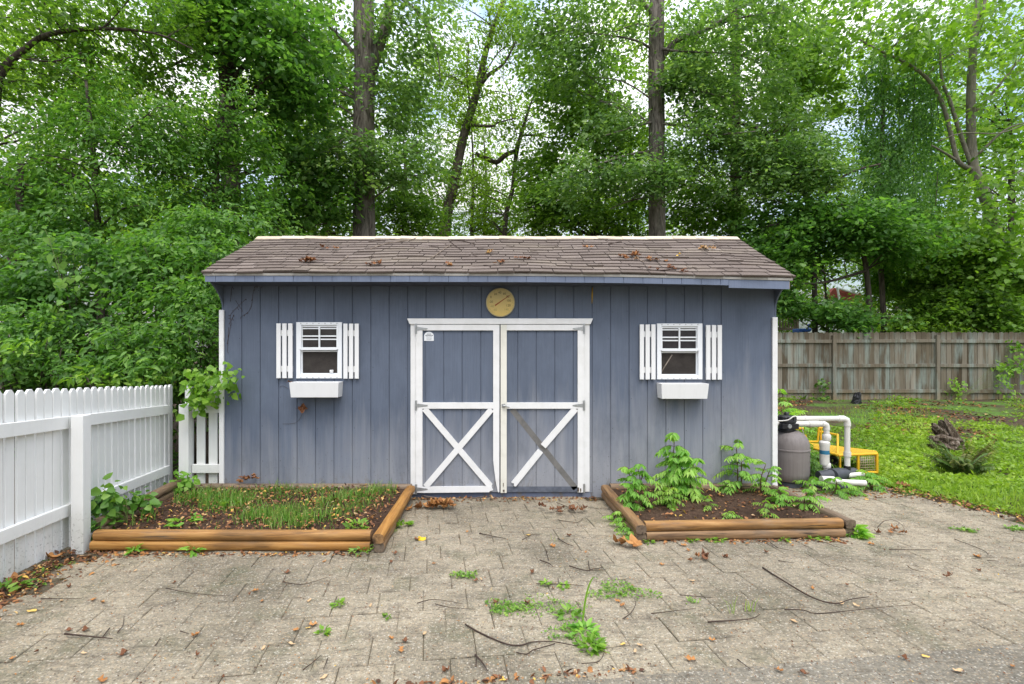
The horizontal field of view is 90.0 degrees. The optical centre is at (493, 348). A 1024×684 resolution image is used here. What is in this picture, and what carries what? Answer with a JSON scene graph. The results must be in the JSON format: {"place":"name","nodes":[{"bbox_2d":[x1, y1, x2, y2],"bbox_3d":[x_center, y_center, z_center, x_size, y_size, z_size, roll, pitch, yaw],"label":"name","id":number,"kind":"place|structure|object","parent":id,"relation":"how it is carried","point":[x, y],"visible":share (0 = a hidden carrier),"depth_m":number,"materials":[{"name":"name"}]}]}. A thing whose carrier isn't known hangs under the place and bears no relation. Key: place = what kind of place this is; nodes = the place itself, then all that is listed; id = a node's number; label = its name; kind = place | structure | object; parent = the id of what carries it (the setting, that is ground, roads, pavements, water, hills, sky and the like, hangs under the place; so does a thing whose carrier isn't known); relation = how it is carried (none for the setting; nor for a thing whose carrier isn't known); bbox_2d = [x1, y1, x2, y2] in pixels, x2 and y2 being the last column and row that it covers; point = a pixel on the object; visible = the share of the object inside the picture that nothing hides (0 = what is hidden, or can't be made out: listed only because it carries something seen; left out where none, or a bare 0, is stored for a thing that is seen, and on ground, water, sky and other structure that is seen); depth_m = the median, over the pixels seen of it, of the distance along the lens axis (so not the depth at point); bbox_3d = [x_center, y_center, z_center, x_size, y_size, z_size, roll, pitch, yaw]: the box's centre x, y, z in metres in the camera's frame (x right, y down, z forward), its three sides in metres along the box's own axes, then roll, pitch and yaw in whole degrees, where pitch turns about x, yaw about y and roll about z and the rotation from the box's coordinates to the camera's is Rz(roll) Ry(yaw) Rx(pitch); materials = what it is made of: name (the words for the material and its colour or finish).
{"place":"outdoors","nodes":[
{"label":"outdoors","id":0,"kind":"place"},
{"bbox_2d":[126,478,397,529],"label":"grass","id":1,"kind":"structure","parent":0,"point":[207,496],"depth_m":4.92,"materials":[{"name":"green plant"}]},
{"bbox_2d":[0,483,1023,683],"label":"patio","id":2,"kind":"structure","parent":0,"point":[210,619],"depth_m":3.29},
{"bbox_2d":[0,580,20,591],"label":"weed","id":3,"kind":"object","parent":2,"relation":"on","point":[11,587],"visible":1,"depth_m":3.44,"materials":[{"name":"green plant"}]},
{"bbox_2d":[1,575,37,586],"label":"weed","id":4,"kind":"object","parent":2,"relation":"on","point":[25,581],"visible":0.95,"depth_m":3.52,"materials":[{"name":"green plant"}]},
{"bbox_2d":[0,384,218,581],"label":"white picket fence","id":5,"kind":"object","parent":2,"relation":"on","point":[73,447],"visible":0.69,"depth_m":4.11,"materials":[{"name":"paint"}]},
{"bbox_2d":[176,361,244,420],"bbox_3d":[-3.017,0.452,5.554,0.813,0.650,0.430,0,0,13],"label":"climbing vine","id":6,"kind":"object","parent":5,"relation":"attached to","point":[201,396],"visible":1,"depth_m":5.52,"materials":[{"name":"green plant"}]},
{"bbox_2d":[178,541,207,557],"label":"weed","id":7,"kind":"object","parent":2,"relation":"on","point":[191,552],"visible":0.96,"depth_m":4.06,"materials":[{"name":"green plant"}]},
{"bbox_2d":[89,479,414,552],"bbox_3d":[-2.148,1.515,4.869,2.590,0.233,1.573,0,0,0],"label":"raised bed","id":8,"kind":"object","parent":2,"relation":"on","point":[175,538],"visible":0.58,"depth_m":4.19,"materials":[{"name":"wood"}]},
{"bbox_2d":[91,472,162,540],"bbox_3d":[-3.279,1.350,4.454,0.482,0.530,0.606,0,0,13],"label":"climbing vine","id":9,"kind":"object","parent":8,"relation":"on","point":[109,502],"visible":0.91,"depth_m":4.34,"materials":[{"name":"green plant"}]},
{"bbox_2d":[163,469,200,493],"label":"climbing vine","id":10,"kind":"object","parent":8,"relation":"on","point":[185,483],"visible":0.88,"depth_m":5.43,"materials":[{"name":"green plant"}]},
{"bbox_2d":[164,512,205,526],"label":"weed","id":11,"kind":"object","parent":8,"relation":"on","point":[171,524],"visible":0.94,"depth_m":4.44,"materials":[{"name":"green plant"}]},
{"bbox_2d":[342,518,369,528],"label":"weed","id":12,"kind":"object","parent":8,"relation":"on","point":[351,523],"visible":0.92,"depth_m":4.34,"materials":[{"name":"green plant"}]},
{"bbox_2d":[405,497,456,509],"bbox_3d":[-0.639,1.562,5.220,0.524,0.143,0.196,0,0,0],"label":"leaf heap","id":13,"kind":"object","parent":2,"relation":"on","point":[436,502],"visible":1,"depth_m":5.20,"materials":[{"name":"brown plant"}]},
{"bbox_2d":[449,570,477,578],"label":"mossy weed","id":14,"kind":"object","parent":2,"relation":"on","point":[460,573],"visible":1,"depth_m":3.67,"materials":[{"name":"green plant"}]},
{"bbox_2d":[484,598,538,615],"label":"mossy weed","id":15,"kind":"object","parent":2,"relation":"on","point":[499,607],"visible":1,"depth_m":3.21,"materials":[{"name":"green plant"}]},
{"bbox_2d":[0,482,1023,683],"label":"leaf litter","id":16,"kind":"object","parent":2,"relation":"on","point":[14,593],"visible":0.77,"depth_m":4.36,"materials":[{"name":"brown plant"}]},
{"bbox_2d":[1,493,1023,683],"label":"paving debris","id":17,"kind":"object","parent":2,"relation":"on","point":[563,597],"visible":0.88,"depth_m":3.30,"materials":[{"name":"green plant"}]},
{"bbox_2d":[465,624,578,654],"bbox_3d":[0.119,1.619,2.824,0.671,0.016,0.179,0,0,19],"label":"twig","id":18,"kind":"object","parent":2,"relation":"on","point":[481,633],"visible":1,"depth_m":2.82,"materials":[{"name":"brown wood"}]},
{"bbox_2d":[517,592,591,618],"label":"mossy weed","id":19,"kind":"object","parent":2,"relation":"on","point":[552,609],"visible":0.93,"depth_m":3.23,"materials":[{"name":"green plant"}]},
{"bbox_2d":[538,502,587,511],"bbox_3d":[0.684,1.581,5.113,0.499,0.082,0.217,0,0,9],"label":"leaf heap","id":20,"kind":"object","parent":2,"relation":"on","point":[560,507],"visible":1,"depth_m":5.11,"materials":[{"name":"brown plant"}]},
{"bbox_2d":[551,603,582,620],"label":"weed","id":21,"kind":"object","parent":2,"relation":"on","point":[567,607],"visible":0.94,"depth_m":3.13,"materials":[{"name":"green plant"}]},
{"bbox_2d":[541,615,596,643],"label":"mossy weed","id":22,"kind":"object","parent":2,"relation":"on","point":[565,629],"visible":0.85,"depth_m":2.93,"materials":[{"name":"green plant"}]},
{"bbox_2d":[567,617,600,639],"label":"weed","id":23,"kind":"object","parent":2,"relation":"on","point":[589,624],"visible":0.91,"depth_m":2.96,"materials":[{"name":"green plant"}]},
{"bbox_2d":[572,631,609,656],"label":"weed","id":24,"kind":"object","parent":2,"relation":"on","point":[600,645],"visible":0.98,"depth_m":2.77,"materials":[{"name":"green plant"}]},
{"bbox_2d":[602,511,621,526],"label":"sapling","id":25,"kind":"object","parent":2,"relation":"on","point":[614,514],"visible":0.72,"depth_m":4.81,"materials":[{"name":"green plant"}]},
{"bbox_2d":[609,517,626,531],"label":"sapling","id":26,"kind":"object","parent":2,"relation":"on","point":[620,524],"visible":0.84,"depth_m":4.62,"materials":[{"name":"green plant"}]},
{"bbox_2d":[587,578,662,599],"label":"mossy weed","id":27,"kind":"object","parent":2,"relation":"on","point":[605,588],"visible":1,"depth_m":3.42,"materials":[{"name":"green plant"}]},
{"bbox_2d":[622,534,642,546],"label":"fallen leaf","id":28,"kind":"object","parent":2,"relation":"on","point":[634,541],"visible":1,"depth_m":4.22,"materials":[{"name":"plant"}]},
{"bbox_2d":[601,483,855,542],"bbox_3d":[2.148,1.553,4.974,1.973,0.156,1.365,0,0,0],"label":"raised bed","id":29,"kind":"object","parent":2,"relation":"on","point":[660,526],"visible":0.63,"depth_m":4.46,"materials":[{"name":"wood"}]},
{"bbox_2d":[616,464,659,515],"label":"sapling","id":30,"kind":"object","parent":29,"relation":"on","point":[628,498],"visible":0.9,"depth_m":4.84,"materials":[{"name":"green plant"}]},
{"bbox_2d":[648,486,687,510],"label":"sapling","id":31,"kind":"object","parent":29,"relation":"on","point":[667,499],"visible":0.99,"depth_m":4.90,"materials":[{"name":"green plant"}]},
{"bbox_2d":[651,432,719,502],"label":"sapling","id":32,"kind":"object","parent":29,"relation":"on","point":[677,474],"visible":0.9,"depth_m":5.21,"materials":[{"name":"green plant"}]},
{"bbox_2d":[714,480,737,492],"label":"sapling","id":33,"kind":"object","parent":29,"relation":"on","point":[726,484],"visible":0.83,"depth_m":5.44,"materials":[{"name":"green plant"}]},
{"bbox_2d":[712,439,767,494],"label":"sapling","id":34,"kind":"object","parent":29,"relation":"on","point":[744,475],"visible":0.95,"depth_m":5.45,"materials":[{"name":"green plant"}]},
{"bbox_2d":[742,461,781,495],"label":"sapling","id":35,"kind":"object","parent":29,"relation":"on","point":[763,488],"visible":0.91,"depth_m":5.34,"materials":[{"name":"green plant"}]},
{"bbox_2d":[753,500,778,517],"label":"sapling","id":36,"kind":"object","parent":29,"relation":"on","point":[767,510],"visible":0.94,"depth_m":4.62,"materials":[{"name":"green plant"}]},
{"bbox_2d":[763,479,793,506],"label":"sapling","id":37,"kind":"object","parent":29,"relation":"on","point":[780,499],"visible":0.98,"depth_m":5.03,"materials":[{"name":"green plant"}]},
{"bbox_2d":[788,488,830,512],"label":"sapling","id":38,"kind":"object","parent":29,"relation":"on","point":[810,496],"visible":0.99,"depth_m":4.86,"materials":[{"name":"green plant"}]},
{"bbox_2d":[778,412,850,488],"bbox_3d":[3.803,1.208,6.150,0.962,0.905,0.425,0,0,0],"label":"pool filter","id":39,"kind":"object","parent":2,"relation":"on","point":[794,449],"visible":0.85,"depth_m":6.05,"materials":[{"name":"grey plastic"}]},
{"bbox_2d":[762,567,868,603],"bbox_3d":[2.120,1.618,3.472,0.296,0.019,0.651,0,0,-45],"label":"twig","id":40,"kind":"object","parent":2,"relation":"on","point":[807,594],"visible":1,"depth_m":3.36,"materials":[{"name":"brown wood"}]},
{"bbox_2d":[793,476,857,499],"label":"sapling","id":41,"kind":"object","parent":2,"relation":"on","point":[817,481],"visible":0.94,"depth_m":5.73,"materials":[{"name":"green plant"}]},
{"bbox_2d":[814,466,866,489],"bbox_3d":[4.081,1.526,6.052,0.687,0.248,0.499,0,0,0],"label":"pool pump","id":42,"kind":"object","parent":2,"relation":"on","point":[845,473],"visible":0.66,"depth_m":5.96,"materials":[{"name":"grey plastic"}]},
{"bbox_2d":[828,486,867,496],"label":"sapling","id":43,"kind":"object","parent":2,"relation":"on","point":[852,492],"visible":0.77,"depth_m":5.68,"materials":[{"name":"green plant"}]},
{"bbox_2d":[784,604,915,613],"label":"twig","id":44,"kind":"object","parent":2,"relation":"on","point":[840,611],"visible":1,"depth_m":3.17,"materials":[{"name":"brown wood"}]},
{"bbox_2d":[846,524,874,538],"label":"weed","id":45,"kind":"object","parent":2,"relation":"on","point":[864,530],"visible":0.59,"depth_m":4.43,"materials":[{"name":"green plant"}]},
{"bbox_2d":[850,469,892,492],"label":"sapling","id":46,"kind":"object","parent":2,"relation":"on","point":[870,479],"visible":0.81,"depth_m":5.93,"materials":[{"name":"green plant"}]},
{"bbox_2d":[0,353,1023,558],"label":"ground","id":47,"kind":"structure","parent":0,"point":[996,410],"depth_m":11.06,"materials":[{"name":"green plant"}]},
{"bbox_2d":[0,205,97,453],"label":"shrub","id":48,"kind":"object","parent":47,"relation":"on","point":[23,243],"visible":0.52,"depth_m":7.53,"materials":[{"name":"green plant"}]},
{"bbox_2d":[0,300,106,438],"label":"shrub","id":49,"kind":"object","parent":47,"relation":"on","point":[9,326],"visible":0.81,"depth_m":6.34,"materials":[{"name":"green plant"}]},
{"bbox_2d":[0,163,120,412],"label":"dark tree","id":50,"kind":"object","parent":47,"relation":"on","point":[18,204],"visible":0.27,"depth_m":8.18,"materials":[{"name":"green plant"}]},
{"bbox_2d":[0,225,164,362],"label":"shrub","id":51,"kind":"object","parent":47,"relation":"on","point":[40,292],"visible":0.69,"depth_m":7.01,"materials":[{"name":"green plant"}]},
{"bbox_2d":[11,230,97,364],"bbox_3d":[-5.759,-0.380,6.744,1.166,2.420,0.373,0,0,15],"label":"heart leaf vine","id":52,"kind":"object","parent":51,"relation":"hanging from","point":[56,265],"visible":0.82,"depth_m":6.73,"materials":[{"name":"green plant"}]},
{"bbox_2d":[0,330,183,392],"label":"shrub","id":53,"kind":"object","parent":47,"relation":"on","point":[116,380],"visible":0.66,"depth_m":5.97,"materials":[{"name":"green plant"}]},
{"bbox_2d":[0,309,218,469],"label":"shrub","id":54,"kind":"object","parent":47,"relation":"on","point":[177,398],"visible":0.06,"depth_m":6.66,"materials":[{"name":"green plant"}]},
{"bbox_2d":[0,233,224,388],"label":"shrub","id":55,"kind":"object","parent":47,"relation":"on","point":[91,294],"visible":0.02,"depth_m":9.49,"materials":[{"name":"green plant"}]},
{"bbox_2d":[0,0,235,203],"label":"maple tree","id":56,"kind":"object","parent":47,"relation":"on","point":[72,31],"visible":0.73,"depth_m":9.36,"materials":[{"name":"green plant"}]},
{"bbox_2d":[40,281,210,390],"bbox_3d":[-4.667,0.371,6.422,2.196,2.621,1.408,0,0,32],"label":"shrub","id":57,"kind":"object","parent":47,"relation":"on","point":[122,359],"visible":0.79,"depth_m":6.22,"materials":[{"name":"green plant"}]},
{"bbox_2d":[0,39,252,352],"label":"ash tree","id":58,"kind":"object","parent":47,"relation":"on","point":[94,188],"visible":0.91,"depth_m":8.41,"materials":[{"name":"green plant"}]},
{"bbox_2d":[117,260,221,463],"bbox_3d":[-4.125,0.244,6.818,1.859,2.879,1.708,0,0,0],"label":"shrub","id":59,"kind":"object","parent":47,"relation":"on","point":[203,321],"visible":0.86,"depth_m":6.57,"materials":[{"name":"green plant"}]},
{"bbox_2d":[72,197,273,450],"bbox_3d":[-4.569,-0.386,7.855,2.188,4.139,2.853,0,0,41],"label":"shrub","id":60,"kind":"object","parent":47,"relation":"on","point":[225,237],"visible":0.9,"depth_m":7.46,"materials":[{"name":"green plant"}]},
{"bbox_2d":[99,68,313,433],"bbox_3d":[-5.036,-1.634,9.466,2.972,6.730,2.489,0,0,0],"label":"vine covered tree","id":61,"kind":"object","parent":47,"relation":"on","point":[217,192],"visible":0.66,"depth_m":9.32,"materials":[{"name":"green plant"}]},
{"bbox_2d":[131,0,375,308],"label":"oak tree","id":62,"kind":"object","parent":47,"relation":"on","point":[288,78],"visible":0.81,"depth_m":10.69,"materials":[{"name":"green plant"}]},
{"bbox_2d":[273,100,380,236],"bbox_3d":[-5.021,-3.346,16.252,3.312,10.152,3.506,0,0,14],"label":"thin tree","id":63,"kind":"object","parent":47,"relation":"on","point":[329,232],"visible":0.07,"depth_m":16.06,"materials":[{"name":"green plant"}]},
{"bbox_2d":[240,0,488,235],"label":"oak tree","id":64,"kind":"object","parent":47,"relation":"on","point":[364,160],"visible":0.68,"depth_m":12.04,"materials":[{"name":"green plant"}]},
{"bbox_2d":[375,72,468,236],"bbox_3d":[-2.582,-3.247,15.203,3.641,9.954,3.539,0,0,0],"label":"maple tree","id":65,"kind":"object","parent":47,"relation":"on","point":[402,220],"visible":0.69,"depth_m":14.92,"materials":[{"name":"green plant"}]},
{"bbox_2d":[427,100,522,235],"bbox_3d":[-0.720,-3.845,19.649,3.931,11.150,3.205,0,0,0],"label":"thin tree","id":66,"kind":"object","parent":47,"relation":"on","point":[473,196],"visible":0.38,"depth_m":19.45,"materials":[{"name":"green plant"}]},
{"bbox_2d":[397,0,558,236],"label":"leaning tree","id":67,"kind":"object","parent":47,"relation":"on","point":[480,79],"visible":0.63,"depth_m":16.78,"materials":[{"name":"green plant"}]},
{"bbox_2d":[444,123,525,236],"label":"thin tree","id":68,"kind":"object","parent":47,"relation":"on","point":[509,234],"visible":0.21,"depth_m":20.56,"materials":[{"name":"green plant"}]},
{"bbox_2d":[201,236,795,497],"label":"garden shed","id":69,"kind":"structure","parent":47,"relation":"on","point":[441,380],"depth_m":5.66,"materials":[{"name":"blue"}]},
{"bbox_2d":[296,322,341,377],"bbox_3d":[-1.927,0.014,5.663,0.503,0.619,0.058,0,0,0],"label":"window","id":70,"kind":"structure","parent":69,"relation":"in","point":[318,344],"depth_m":5.66,"materials":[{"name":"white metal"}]},
{"bbox_2d":[415,324,499,493],"bbox_3d":[-0.403,0.658,5.623,0.928,1.870,0.041,0,0,0],"label":"door","id":71,"kind":"structure","parent":69,"relation":"in","point":[457,400],"depth_m":5.64,"materials":[{"name":"blue"}]},
{"bbox_2d":[486,288,514,316],"bbox_3d":[0.071,-0.511,5.638,0.322,0.322,0.032,0,0,0],"label":"thermometer","id":72,"kind":"object","parent":69,"relation":"attached to","point":[500,302],"visible":1,"depth_m":5.63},
{"bbox_2d":[501,324,584,492],"bbox_3d":[0.537,0.655,5.612,0.928,1.863,0.064,0,0,0],"label":"door","id":73,"kind":"structure","parent":69,"relation":"in","point":[543,402],"depth_m":5.64,"materials":[{"name":"blue"}]},
{"bbox_2d":[657,323,701,378],"bbox_3d":[2.047,0.027,5.663,0.500,0.615,0.058,0,0,0],"label":"window","id":74,"kind":"structure","parent":69,"relation":"in","point":[683,341],"depth_m":5.66,"materials":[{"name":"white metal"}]},
{"bbox_2d":[448,0,571,235],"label":"crooked tree","id":75,"kind":"object","parent":47,"relation":"on","point":[503,231],"visible":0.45,"depth_m":17.98,"materials":[{"name":"green plant"}]},
{"bbox_2d":[0,0,1023,332],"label":"woods","id":76,"kind":"object","parent":47,"relation":"on","point":[862,64],"visible":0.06,"depth_m":23.24,"materials":[{"name":"green plant"}]},
{"bbox_2d":[491,20,667,236],"bbox_3d":[2.786,-4.414,16.220,5.744,12.290,3.445,0,0,0],"label":"maple tree","id":77,"kind":"object","parent":47,"relation":"on","point":[548,215],"visible":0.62,"depth_m":15.95,"materials":[{"name":"green plant"}]},
{"bbox_2d":[576,181,669,236],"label":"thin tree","id":78,"kind":"object","parent":47,"relation":"on","point":[643,224],"visible":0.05,"depth_m":17.95,"materials":[{"name":"green plant"}]},
{"bbox_2d":[501,0,847,235],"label":"oak tree","id":79,"kind":"object","parent":47,"relation":"on","point":[658,172],"visible":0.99,"depth_m":13.82,"materials":[{"name":"green plant"}]},
{"bbox_2d":[636,0,880,238],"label":"maple tree","id":80,"kind":"object","parent":47,"relation":"on","point":[685,215],"visible":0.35,"depth_m":16.01,"materials":[{"name":"green plant"}]},
{"bbox_2d":[679,96,880,332],"bbox_3d":[8.125,-2.639,14.240,5.367,8.739,2.989,0,0,-17],"label":"oak tree","id":81,"kind":"object","parent":47,"relation":"on","point":[800,174],"visible":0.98,"depth_m":13.79,"materials":[{"name":"green plant"}]},
{"bbox_2d":[778,388,815,440],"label":"sapling","id":82,"kind":"object","parent":47,"relation":"on","point":[795,410],"visible":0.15,"depth_m":7.65,"materials":[{"name":"green plant"}]},
{"bbox_2d":[787,284,860,332],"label":"neighbour house","id":83,"kind":"structure","parent":47,"relation":"on","point":[838,291],"depth_m":26.60,"materials":[{"name":"white"}]},
{"bbox_2d":[808,442,842,479],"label":"sapling","id":84,"kind":"object","parent":47,"relation":"on","point":[815,465],"visible":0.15,"depth_m":6.43,"materials":[{"name":"green plant"}]},
{"bbox_2d":[776,254,883,332],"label":"maple tree","id":85,"kind":"object","parent":47,"relation":"on","point":[825,290],"visible":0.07,"depth_m":15.95,"materials":[{"name":"green plant"}]},
{"bbox_2d":[715,188,980,337],"bbox_3d":[9.974,-1.347,14.801,7.175,6.157,4.065,0,0,0],"label":"maple tree","id":86,"kind":"object","parent":47,"relation":"on","point":[872,231],"visible":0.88,"depth_m":13.98,"materials":[{"name":"green plant"}]},
{"bbox_2d":[851,392,861,403],"bbox_3d":[8.916,1.232,12.614,0.226,0.355,0.248,0,0,0],"label":"tree stump","id":87,"kind":"object","parent":47,"relation":"on","point":[856,398],"visible":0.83,"depth_m":12.54,"materials":[{"name":"black wood"}]},
{"bbox_2d":[834,255,942,332],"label":"tree","id":88,"kind":"object","parent":47,"relation":"on","point":[892,287],"visible":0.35,"depth_m":16.53,"materials":[{"name":"green plant"}]},
{"bbox_2d":[778,332,1023,399],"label":"wooden fence","id":89,"kind":"object","parent":47,"relation":"on","point":[918,365],"visible":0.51,"depth_m":13.60,"materials":[{"name":"brown wood"}]},
{"bbox_2d":[803,378,830,400],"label":"climbing vine","id":90,"kind":"object","parent":89,"relation":"attached to","point":[823,383],"visible":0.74,"depth_m":13.43,"materials":[{"name":"green plant"}]},
{"bbox_2d":[940,340,1023,400],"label":"climbing vine","id":91,"kind":"object","parent":89,"relation":"attached to","point":[1001,367],"visible":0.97,"depth_m":13.36,"materials":[{"name":"green plant"}]},
{"bbox_2d":[779,0,1023,309],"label":"catalpa tree","id":92,"kind":"object","parent":47,"relation":"on","point":[988,205],"visible":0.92,"depth_m":14.83,"materials":[{"name":"green plant"}]},
{"bbox_2d":[840,43,962,332],"bbox_3d":[12.728,-5.081,15.939,4.242,9.608,2.617,0,0,0],"label":"vine draped tree","id":93,"kind":"object","parent":47,"relation":"on","point":[886,145],"visible":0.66,"depth_m":15.71,"materials":[{"name":"green plant"}]},
{"bbox_2d":[927,417,965,453],"bbox_3d":[7.109,1.406,7.977,0.636,0.668,0.438,0,0,0],"label":"tree stump","id":94,"kind":"object","parent":47,"relation":"on","point":[945,432],"visible":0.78,"depth_m":7.97,"materials":[{"name":"brown wood"}]},
{"bbox_2d":[889,269,1011,331],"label":"maple tree","id":95,"kind":"object","parent":47,"relation":"on","point":[945,325],"visible":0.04,"depth_m":16.10,"materials":[{"name":"green plant"}]},
{"bbox_2d":[878,229,1023,332],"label":"maple tree","id":96,"kind":"object","parent":47,"relation":"on","point":[950,301],"visible":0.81,"depth_m":14.84,"materials":[{"name":"green plant"}]},
{"bbox_2d":[891,36,1023,310],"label":"catalpa tree","id":97,"kind":"object","parent":47,"relation":"on","point":[1010,141],"visible":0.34,"depth_m":18.33,"materials":[{"name":"green plant"}]},
{"bbox_2d":[0,0,1023,352],"label":"sky","id":98,"kind":"structure","parent":0,"point":[478,9],"materials":[{"name":"white"}]},
{"bbox_2d":[508,644,1023,683],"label":"driveway","id":99,"kind":"structure","parent":0,"point":[991,669],"depth_m":2.59,"materials":[{"name":"grey concrete"}]},
{"bbox_2d":[777,311,798,329],"bbox_3d":[13.661,-1.459,24.040,1.248,1.382,0.120,0,0,0],"label":"deck railing","id":100,"kind":"object","parent":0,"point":[795,326],"visible":0.35,"depth_m":24.02,"materials":[{"name":"brown wood"}]},
{"bbox_2d":[778,395,1023,514],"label":"lawn","id":101,"kind":"structure","parent":0,"point":[1014,467],"depth_m":7.55,"materials":[{"name":"green plant"}]},
{"bbox_2d":[795,427,878,473],"bbox_3d":[4.616,1.372,6.881,0.927,0.619,1.161,0,0,42],"label":"metal carrier","id":102,"kind":"object","parent":101,"relation":"on","point":[837,450],"visible":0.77,"depth_m":6.50,"materials":[{"name":"yellow metal"}]},
{"bbox_2d":[921,435,1000,474],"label":"fern","id":103,"kind":"object","parent":101,"relation":"on","point":[966,463],"visible":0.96,"depth_m":6.48,"materials":[{"name":"green plant"}]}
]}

